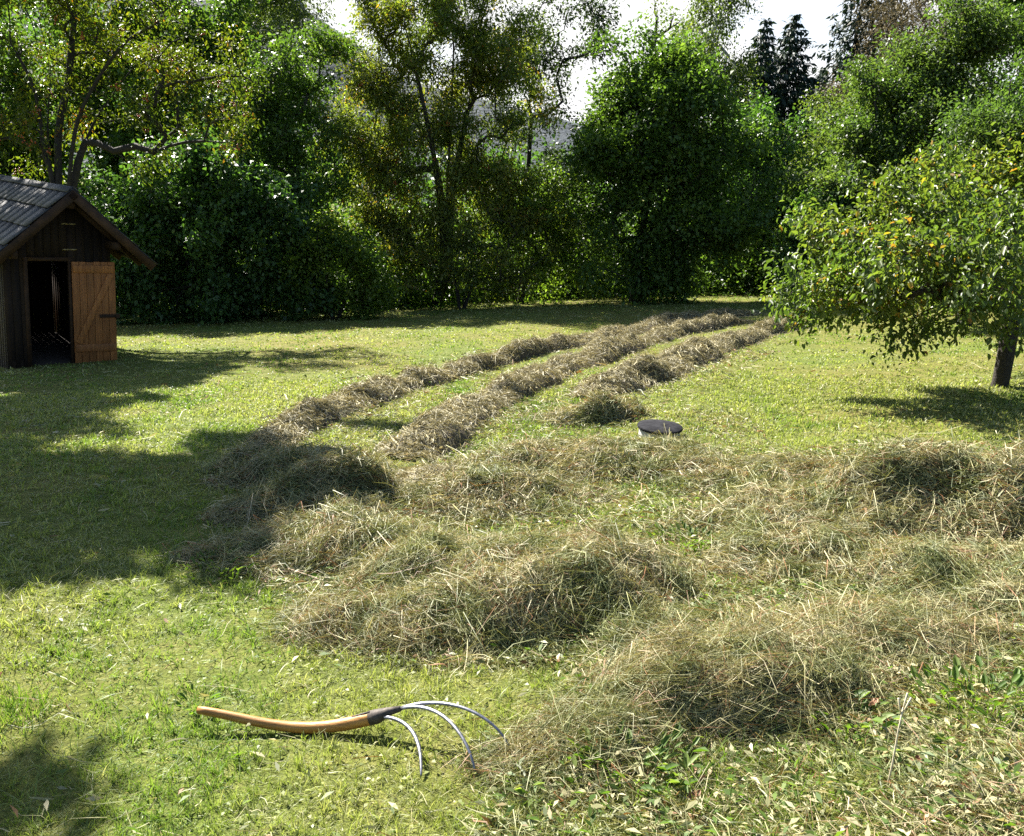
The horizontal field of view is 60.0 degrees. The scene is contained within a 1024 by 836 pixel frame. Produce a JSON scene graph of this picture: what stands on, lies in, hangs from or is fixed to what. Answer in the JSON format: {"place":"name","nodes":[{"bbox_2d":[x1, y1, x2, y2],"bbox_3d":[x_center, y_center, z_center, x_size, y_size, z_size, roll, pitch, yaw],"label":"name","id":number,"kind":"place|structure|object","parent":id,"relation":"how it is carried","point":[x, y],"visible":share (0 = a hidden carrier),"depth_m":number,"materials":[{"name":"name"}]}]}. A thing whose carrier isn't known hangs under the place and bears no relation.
{"place":"outdoors","nodes":[
{"label":"outdoors","id":0,"kind":"place"},
{"bbox_2d":[0,0,617,203],"bbox_3d":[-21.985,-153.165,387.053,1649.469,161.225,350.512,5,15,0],"label":"hills","id":1,"kind":"structure","parent":0,"point":[562,137],"depth_m":393.08,"materials":[{"name":"green plant"}]},
{"bbox_2d":[0,178,1023,835],"bbox_3d":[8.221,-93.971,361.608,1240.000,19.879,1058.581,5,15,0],"label":"ground","id":2,"kind":"structure","parent":0,"point":[488,698],"depth_m":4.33,"materials":[{"name":"green plant"}]},
{"bbox_2d":[0,0,31,19],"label":"shade tree","id":3,"kind":"object","parent":2,"relation":"on","point":[16,2],"visible":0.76,"depth_m":21.59,"materials":[{"name":"green plant"}]},
{"bbox_2d":[0,677,65,728],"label":"grass tuft","id":4,"kind":"object","parent":2,"relation":"on","point":[13,705],"visible":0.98,"depth_m":3.37,"materials":[{"name":"green plant"}]},
{"bbox_2d":[0,175,157,368],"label":"wooden hut","id":5,"kind":"object","parent":2,"relation":"on","point":[59,244],"visible":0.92,"depth_m":15.72,"materials":[{"name":"brown wood"}]},
{"bbox_2d":[71,262,119,362],"bbox_3d":[-7.494,-1.900,16.016,0.767,1.819,0.064,-7,19,-38],"label":"door","id":6,"kind":"structure","parent":5,"relation":"in","point":[101,343],"depth_m":15.97,"materials":[{"name":"brown wood"}]},
{"bbox_2d":[0,0,274,188],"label":"rowan tree","id":7,"kind":"object","parent":2,"relation":"on","point":[181,69],"visible":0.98,"depth_m":19.44,"materials":[{"name":"green plant"}]},
{"bbox_2d":[0,0,292,219],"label":"maple tree","id":8,"kind":"object","parent":2,"relation":"on","point":[118,138],"visible":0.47,"depth_m":28.35,"materials":[{"name":"green plant"}]},
{"bbox_2d":[173,683,224,714],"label":"weed plant","id":9,"kind":"object","parent":2,"relation":"on","point":[182,695],"visible":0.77,"depth_m":3.42,"materials":[{"name":"green plant"}]},
{"bbox_2d":[78,112,351,325],"bbox_3d":[-8.276,-5.327,24.669,7.695,6.043,4.767,5,15,0],"label":"hazel bush","id":10,"kind":"object","parent":2,"relation":"on","point":[214,206],"visible":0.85,"depth_m":24.30,"materials":[{"name":"green plant"}]},
{"bbox_2d":[175,542,262,581],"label":"weed plant","id":11,"kind":"object","parent":2,"relation":"on","point":[211,553],"visible":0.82,"depth_m":4.90,"materials":[{"name":"green plant"}]},
{"bbox_2d":[188,467,314,528],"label":"hay pile","id":12,"kind":"object","parent":2,"relation":"on","point":[226,504],"visible":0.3,"depth_m":5.95,"materials":[{"name":"beige plant"}]},
{"bbox_2d":[197,0,343,166],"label":"birch tree","id":13,"kind":"object","parent":2,"relation":"on","point":[279,14],"visible":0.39,"depth_m":43.29,"materials":[{"name":"green plant"}]},
{"bbox_2d":[190,436,395,492],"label":"hay pile","id":14,"kind":"object","parent":2,"relation":"on","point":[238,465],"visible":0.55,"depth_m":6.88,"materials":[{"name":"beige plant"}]},
{"bbox_2d":[223,11,371,254],"bbox_3d":[-6.584,-7.702,27.384,4.713,9.189,4.174,-4,17,-32],"label":"ash tree","id":15,"kind":"object","parent":2,"relation":"on","point":[300,91],"visible":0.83,"depth_m":27.02,"materials":[{"name":"green plant"}]},
{"bbox_2d":[199,432,418,531],"bbox_3d":[-1.270,0.412,6.145,1.758,0.654,1.493,-1,16,-21],"label":"hay pile","id":16,"kind":"object","parent":2,"relation":"on","point":[363,473],"visible":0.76,"depth_m":6.18,"materials":[{"name":"beige plant"}]},
{"bbox_2d":[149,490,506,588],"bbox_3d":[-1.021,0.656,5.307,2.119,0.457,1.376,5,15,0],"label":"hay pile","id":17,"kind":"object","parent":2,"relation":"on","point":[341,529],"visible":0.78,"depth_m":5.13,"materials":[{"name":"beige plant"}]},
{"bbox_2d":[270,200,404,320],"bbox_3d":[-4.829,-4.337,24.944,3.858,3.406,2.501,5,15,0],"label":"shrub","id":18,"kind":"object","parent":2,"relation":"on","point":[364,293],"visible":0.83,"depth_m":24.55,"materials":[{"name":"green plant"}]},
{"bbox_2d":[196,701,510,776],"bbox_3d":[-0.574,1.083,3.176,1.154,0.204,0.253,10,15,18],"label":"hay fork","id":19,"kind":"object","parent":2,"relation":"on","point":[372,717],"visible":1,"depth_m":3.22,"materials":[{"name":"brown wood"}]},
{"bbox_2d":[242,559,524,682],"bbox_3d":[-0.455,0.873,4.194,1.634,0.453,1.282,5,15,0],"label":"hay pile","id":20,"kind":"object","parent":2,"relation":"on","point":[363,618],"visible":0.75,"depth_m":4.04,"materials":[{"name":"beige plant"}]},
{"bbox_2d":[301,0,585,305],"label":"rowan tree","id":21,"kind":"object","parent":2,"relation":"on","point":[485,45],"visible":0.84,"depth_m":27.92,"materials":[{"name":"green plant"}]},
{"bbox_2d":[389,452,508,485],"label":"hay pile","id":22,"kind":"object","parent":2,"relation":"on","point":[431,469],"visible":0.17,"depth_m":6.71,"materials":[{"name":"beige plant"}]},
{"bbox_2d":[373,185,569,308],"bbox_3d":[-1.289,-5.202,27.454,6.303,4.002,2.979,7,15,6],"label":"shrub","id":23,"kind":"object","parent":2,"relation":"on","point":[422,254],"visible":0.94,"depth_m":27.35,"materials":[{"name":"green plant"}]},
{"bbox_2d":[189,306,770,454],"bbox_3d":[1.185,-1.386,16.304,3.382,0.851,19.123,13,16,27],"label":"hay windrow","id":24,"kind":"object","parent":2,"relation":"on","point":[313,411],"visible":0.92,"depth_m":12.16,"materials":[{"name":"beige plant"}]},
{"bbox_2d":[374,452,646,531],"bbox_3d":[-0.138,0.463,6.394,1.762,0.504,1.848,18,20,41],"label":"hay pile","id":25,"kind":"object","parent":2,"relation":"on","point":[493,491],"visible":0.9,"depth_m":6.17,"materials":[{"name":"beige plant"}]},
{"bbox_2d":[0,347,1023,835],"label":"hay litter","id":26,"kind":"object","parent":2,"relation":"on","point":[958,771],"visible":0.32,"depth_m":3.02,"materials":[{"name":"beige plant"}]},
{"bbox_2d":[687,789,700,797],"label":"fallen leaf","id":27,"kind":"object","parent":26,"relation":"on","point":[693,794],"visible":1,"depth_m":2.79,"materials":[{"name":"brown plant"}]},
{"bbox_2d":[885,693,911,795],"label":"dry stalk","id":28,"kind":"object","parent":26,"relation":"on","point":[901,714],"visible":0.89,"depth_m":2.72,"materials":[{"name":"beige plant"}]},
{"bbox_2d":[909,755,922,761],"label":"fallen leaf","id":29,"kind":"object","parent":26,"relation":"on","point":[917,757],"visible":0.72,"depth_m":2.88,"materials":[{"name":"brown plant"}]},
{"bbox_2d":[0,0,1023,264],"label":"wood","id":30,"kind":"object","parent":2,"relation":"on","point":[430,182],"visible":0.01,"depth_m":45.81,"materials":[{"name":"green plant"}]},
{"bbox_2d":[288,503,749,675],"bbox_3d":[0.021,0.697,4.617,2.491,0.774,2.113,5,15,0],"label":"hay pile","id":31,"kind":"object","parent":2,"relation":"on","point":[549,578],"visible":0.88,"depth_m":4.24,"materials":[{"name":"beige plant"}]},
{"bbox_2d":[325,312,755,460],"bbox_3d":[1.631,-1.214,15.171,3.235,0.899,16.341,11,16,23],"label":"hay windrow","id":32,"kind":"object","parent":2,"relation":"on","point":[450,422],"visible":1,"depth_m":11.18,"materials":[{"name":"beige plant"}]},
{"bbox_2d":[459,151,640,304],"bbox_3d":[1.142,-6.102,29.050,6.294,5.124,3.968,5,15,0],"label":"shrub","id":33,"kind":"object","parent":2,"relation":"on","point":[571,243],"visible":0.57,"depth_m":28.62,"materials":[{"name":"green plant"}]},
{"bbox_2d":[98,163,1019,317],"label":"undergrowth","id":34,"kind":"object","parent":2,"relation":"on","point":[408,301],"visible":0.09,"depth_m":31.47,"materials":[{"name":"green plant"}]},
{"bbox_2d":[493,0,626,263],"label":"ash tree","id":35,"kind":"object","parent":2,"relation":"on","point":[597,17],"visible":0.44,"depth_m":31.88,"materials":[{"name":"green plant"}]},
{"bbox_2d":[424,660,740,822],"bbox_3d":[0.310,1.072,3.092,0.893,0.341,1.171,17,19,40],"label":"hay pile","id":36,"kind":"object","parent":2,"relation":"on","point":[556,733],"visible":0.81,"depth_m":3.07,"materials":[{"name":"beige plant"}]},
{"bbox_2d":[435,423,738,486],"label":"hay pile","id":37,"kind":"object","parent":2,"relation":"on","point":[597,458],"visible":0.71,"depth_m":7.28,"materials":[{"name":"beige plant"}]},
{"bbox_2d":[528,376,660,428],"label":"hay pile","id":38,"kind":"object","parent":2,"relation":"on","point":[598,407],"visible":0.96,"depth_m":9.31,"materials":[{"name":"beige plant"}]},
{"bbox_2d":[562,706,708,803],"bbox_3d":[0.406,1.143,2.977,0.489,0.149,0.494,5,15,0],"label":"weed plant","id":39,"kind":"object","parent":2,"relation":"on","point":[670,766],"visible":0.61,"depth_m":2.96,"materials":[{"name":"green plant"}]},
{"bbox_2d":[558,582,745,668],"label":"hay pile","id":40,"kind":"object","parent":2,"relation":"on","point":[623,626],"visible":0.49,"depth_m":3.96,"materials":[{"name":"beige plant"}]},
{"bbox_2d":[637,419,682,439],"bbox_3d":[1.415,0.145,8.504,0.434,0.181,0.434,1,15,-17],"label":"well cover","id":41,"kind":"object","parent":2,"relation":"on","point":[649,426],"visible":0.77,"depth_m":8.41,"materials":[{"name":"concrete"}]},
{"bbox_2d":[628,0,691,277],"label":"poplar sapling","id":42,"kind":"object","parent":2,"relation":"on","point":[671,16],"visible":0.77,"depth_m":33.84,"materials":[{"name":"green plant"}]},
{"bbox_2d":[552,4,791,306],"bbox_3d":[5.065,-7.916,27.946,7.656,9.023,5.837,5,15,0],"label":"broadleaf tree","id":43,"kind":"object","parent":2,"relation":"on","point":[647,124],"visible":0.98,"depth_m":27.19,"materials":[{"name":"green plant"}]},
{"bbox_2d":[586,436,759,485],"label":"hay pile","id":44,"kind":"object","parent":2,"relation":"on","point":[681,458],"visible":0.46,"depth_m":6.98,"materials":[{"name":"beige plant"}]},
{"bbox_2d":[645,517,731,556],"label":"weed plant","id":45,"kind":"object","parent":2,"relation":"on","point":[689,528],"visible":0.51,"depth_m":5.38,"materials":[{"name":"green plant"}]},
{"bbox_2d":[542,313,835,398],"bbox_3d":[3.797,-1.303,15.861,3.204,0.761,11.679,13,16,27],"label":"hay windrow","id":46,"kind":"object","parent":2,"relation":"on","point":[641,372],"visible":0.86,"depth_m":13.31,"materials":[{"name":"beige plant"}]},
{"bbox_2d":[664,0,784,188],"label":"birch tree","id":47,"kind":"object","parent":2,"relation":"on","point":[727,8],"visible":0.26,"depth_m":36.40,"materials":[{"name":"green plant"}]},
{"bbox_2d":[520,601,933,771],"bbox_3d":[0.874,0.954,3.435,1.687,0.477,1.129,5,15,0],"label":"hay pile","id":48,"kind":"object","parent":2,"relation":"on","point":[743,673],"visible":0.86,"depth_m":3.29,"materials":[{"name":"beige plant"}]},
{"bbox_2d":[868,698,877,705],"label":"fallen leaf","id":49,"kind":"object","parent":48,"relation":"on","point":[874,700],"visible":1,"depth_m":3.23,"materials":[{"name":"brown plant"}]},
{"bbox_2d":[636,435,838,500],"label":"hay pile","id":50,"kind":"object","parent":2,"relation":"on","point":[770,468],"visible":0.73,"depth_m":6.63,"materials":[{"name":"beige plant"}]},
{"bbox_2d":[660,720,859,833],"bbox_3d":[0.766,1.137,2.844,0.618,0.220,0.580,5,15,0],"label":"grass tuft","id":51,"kind":"object","parent":2,"relation":"on","point":[801,791],"visible":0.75,"depth_m":2.83,"materials":[{"name":"green plant"}]},
{"bbox_2d":[723,18,798,196],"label":"spruce tree","id":52,"kind":"object","parent":2,"relation":"on","point":[763,52],"visible":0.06,"depth_m":42.17,"materials":[{"name":"green plant"}]},
{"bbox_2d":[704,83,845,290],"bbox_3d":[9.694,-8.414,32.953,5.900,7.877,4.792,5,15,0],"label":"maple tree","id":53,"kind":"object","parent":2,"relation":"on","point":[763,107],"visible":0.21,"depth_m":32.30,"materials":[{"name":"green plant"}]},
{"bbox_2d":[764,14,825,167],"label":"spruce tree","id":54,"kind":"object","parent":2,"relation":"on","point":[800,82],"visible":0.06,"depth_m":43.12,"materials":[{"name":"green plant"}]},
{"bbox_2d":[665,489,926,601],"bbox_3d":[1.746,0.643,5.107,1.767,0.521,1.564,-9,20,-43],"label":"hay pile","id":55,"kind":"object","parent":2,"relation":"on","point":[790,547],"visible":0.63,"depth_m":4.93,"materials":[{"name":"beige plant"}]},
{"bbox_2d":[742,172,880,300],"bbox_3d":[9.929,-5.377,26.863,6.435,4.212,3.535,5,15,0],"label":"shrub","id":56,"kind":"object","parent":2,"relation":"on","point":[792,241],"visible":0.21,"depth_m":26.62,"materials":[{"name":"green plant"}]},
{"bbox_2d":[806,68,830,121],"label":"spruce tree","id":57,"kind":"object","parent":2,"relation":"on","point":[822,81],"visible":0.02,"depth_m":60.06,"materials":[{"name":"green plant"}]},
{"bbox_2d":[619,419,1023,545],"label":"hay pile","id":58,"kind":"object","parent":2,"relation":"on","point":[956,490],"visible":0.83,"depth_m":5.45,"materials":[{"name":"beige plant"}]},
{"bbox_2d":[791,0,887,170],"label":"larch tree","id":59,"kind":"object","parent":2,"relation":"on","point":[845,41],"visible":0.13,"depth_m":46.94,"materials":[{"name":"green plant"}]},
{"bbox_2d":[796,688,902,745],"bbox_3d":[1.209,1.070,3.192,0.354,0.140,0.374,-8,20,-41],"label":"weed plant","id":60,"kind":"object","parent":2,"relation":"on","point":[861,695],"visible":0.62,"depth_m":3.14,"materials":[{"name":"green plant"}]},
{"bbox_2d":[684,573,1023,712],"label":"hay pile","id":61,"kind":"object","parent":2,"relation":"on","point":[895,620],"visible":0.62,"depth_m":3.82,"materials":[{"name":"beige plant"}]},
{"bbox_2d":[774,77,934,195],"bbox_3d":[14.060,-10.152,36.935,6.664,8.971,4.792,5,15,0],"label":"broadleaf tree","id":62,"kind":"object","parent":2,"relation":"on","point":[817,142],"visible":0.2,"depth_m":36.16,"materials":[{"name":"green plant"}]},
{"bbox_2d":[799,0,939,190],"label":"larch tree","id":63,"kind":"object","parent":2,"relation":"on","point":[866,32],"visible":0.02,"depth_m":46.21,"materials":[{"name":"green plant"}]},
{"bbox_2d":[751,111,1023,386],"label":"pear tree","id":64,"kind":"object","parent":2,"relation":"on","point":[936,244],"visible":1,"depth_m":10.06,"materials":[{"name":"green plant"}]},
{"bbox_2d":[769,0,1023,268],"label":"willow tree","id":65,"kind":"object","parent":2,"relation":"on","point":[927,77],"visible":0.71,"depth_m":26.42,"materials":[{"name":"green plant"}]},
{"bbox_2d":[822,0,1004,106],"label":"pine tree","id":66,"kind":"object","parent":2,"relation":"on","point":[918,12],"visible":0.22,"depth_m":38.64,"materials":[{"name":"green plant"}]},
{"bbox_2d":[816,521,1023,636],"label":"hay pile","id":67,"kind":"object","parent":2,"relation":"on","point":[915,561],"visible":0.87,"depth_m":4.44,"materials":[{"name":"beige plant"}]},
{"bbox_2d":[903,0,993,198],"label":"larch tree","id":68,"kind":"object","parent":2,"relation":"on","point":[943,28],"visible":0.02,"depth_m":47.41,"materials":[{"name":"green plant"}]},
{"bbox_2d":[889,36,1023,330],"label":"willow bush","id":69,"kind":"object","parent":2,"relation":"on","point":[977,118],"visible":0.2,"depth_m":18.86,"materials":[{"name":"green plant"}]},
{"bbox_2d":[905,654,1023,738],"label":"weed plant","id":70,"kind":"object","parent":2,"relation":"on","point":[1017,678],"visible":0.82,"depth_m":3.34,"materials":[{"name":"green plant"}]},
{"bbox_2d":[956,0,1023,181],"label":"broadleaf tree","id":71,"kind":"object","parent":2,"relation":"on","point":[1006,2],"visible":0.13,"depth_m":29.87,"materials":[{"name":"green plant"}]},
{"bbox_2d":[295,0,1023,124],"label":"sky","id":72,"kind":"structure","parent":0,"point":[814,13],"materials":[{"name":"white"}]}
]}

